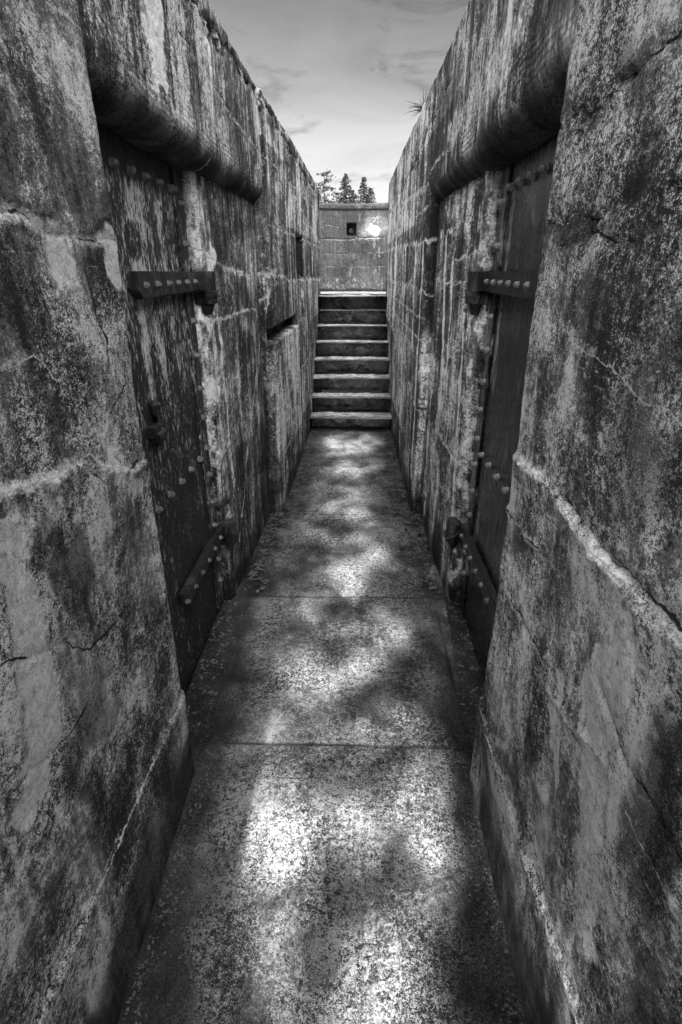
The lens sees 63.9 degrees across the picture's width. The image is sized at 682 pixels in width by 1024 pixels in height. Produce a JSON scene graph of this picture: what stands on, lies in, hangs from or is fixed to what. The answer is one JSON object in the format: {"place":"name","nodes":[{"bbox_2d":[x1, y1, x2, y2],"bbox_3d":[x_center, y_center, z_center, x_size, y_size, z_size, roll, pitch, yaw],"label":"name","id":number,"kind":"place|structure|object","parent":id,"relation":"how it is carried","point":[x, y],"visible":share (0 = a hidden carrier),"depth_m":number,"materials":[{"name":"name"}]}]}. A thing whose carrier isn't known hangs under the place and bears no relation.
{"place":"outdoors","nodes":[
{"label":"outdoors","id":0,"kind":"place"},
{"bbox_2d":[118,427,526,1023],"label":"floor","id":1,"kind":"structure","parent":0,"point":[395,956],"depth_m":1.97,"materials":[{"name":"concrete"}]},
{"bbox_2d":[0,0,321,1023],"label":"trench wall","id":2,"kind":"structure","parent":1,"relation":"on","point":[96,768],"depth_m":1.31,"materials":[{"name":"concrete"}]},
{"bbox_2d":[97,123,238,691],"bbox_3d":[-0.654,-0.272,2.193,0.141,2.165,1.300,1,24,1],"label":"iron door","id":3,"kind":"structure","parent":2,"relation":"attached to","point":[161,282],"depth_m":2.21,"materials":[{"name":"paint"}]},
{"bbox_2d":[97,123,217,691],"bbox_3d":[-0.707,-0.251,2.144,0.039,2.165,1.191,1,24,1],"label":"door panel","id":4,"kind":"structure","parent":3,"relation":"in","point":[142,213],"depth_m":2.15,"materials":[{"name":"paint"}]},
{"bbox_2d":[310,294,391,426],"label":"staircase","id":5,"kind":"structure","parent":1,"relation":"on","point":[344,316],"depth_m":7.19,"materials":[{"name":"concrete"}]},
{"bbox_2d":[382,0,681,1023],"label":"trench wall","id":6,"kind":"structure","parent":1,"relation":"on","point":[576,772],"depth_m":1.13,"materials":[{"name":"concrete"}]},
{"bbox_2d":[403,91,426,115],"bbox_3d":[0.543,-2.871,3.860,0.174,0.162,0.228,9,25,19],"label":"grass tuft","id":7,"kind":"object","parent":6,"relation":"on","point":[419,107],"visible":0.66,"depth_m":3.83,"materials":[{"name":"grey plant"}]},
{"bbox_2d":[441,501,460,538],"bbox_3d":[0.593,0.060,3.028,0.066,0.131,0.330,-1,24,-1],"label":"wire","id":8,"kind":"object","parent":6,"relation":"attached to","point":[453,536],"visible":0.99,"depth_m":3.05,"materials":[{"name":"grey metal"}]},
{"bbox_2d":[444,133,558,681],"bbox_3d":[0.623,-0.259,2.164,0.140,2.165,1.301,1,24,1],"label":"iron door","id":9,"kind":"structure","parent":6,"relation":"attached to","point":[509,282],"depth_m":2.26,"materials":[{"name":"black paint"}]},
{"bbox_2d":[464,133,558,681],"bbox_3d":[0.672,-0.237,2.113,0.038,2.165,1.191,1,24,1],"label":"door panel","id":10,"kind":"structure","parent":9,"relation":"in","point":[528,204],"depth_m":2.19,"materials":[{"name":"black paint"}]},
{"bbox_2d":[208,0,469,202],"label":"sky","id":11,"kind":"structure","parent":0,"point":[340,77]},
{"bbox_2d":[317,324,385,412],"bbox_3d":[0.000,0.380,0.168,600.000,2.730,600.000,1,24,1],"label":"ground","id":12,"kind":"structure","parent":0,"point":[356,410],"depth_m":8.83,"materials":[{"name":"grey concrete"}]},
{"bbox_2d":[316,168,335,202],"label":"conifer tree","id":13,"kind":"object","parent":12,"relation":"on","point":[324,199],"visible":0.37,"depth_m":75.71,"materials":[{"name":"grey plant"}]},
{"bbox_2d":[336,173,354,203],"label":"conifer tree","id":14,"kind":"object","parent":12,"relation":"on","point":[345,186],"visible":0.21,"depth_m":77.01,"materials":[{"name":"grey plant"}]},
{"bbox_2d":[348,190,356,201],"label":"conifer tree","id":15,"kind":"object","parent":12,"relation":"on","point":[352,197],"visible":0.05,"depth_m":80.10,"materials":[{"name":"grey plant"}]},
{"bbox_2d":[319,203,387,294],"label":"end wall","id":16,"kind":"structure","parent":12,"relation":"on","point":[353,246],"depth_m":8.88,"materials":[{"name":"concrete"}]},
{"bbox_2d":[353,177,372,202],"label":"conifer tree","id":17,"kind":"object","parent":12,"relation":"on","point":[365,197],"visible":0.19,"depth_m":76.26,"materials":[{"name":"grey plant"}]},
{"bbox_2d":[368,188,376,202],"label":"conifer tree","id":18,"kind":"object","parent":12,"relation":"on","point":[371,192],"visible":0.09,"depth_m":79.06,"materials":[{"name":"grey plant"}]},
{"bbox_2d":[320,291,385,293],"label":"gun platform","id":19,"kind":"structure","parent":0,"point":[338,292],"depth_m":8.75,"materials":[{"name":"concrete"}]}
]}

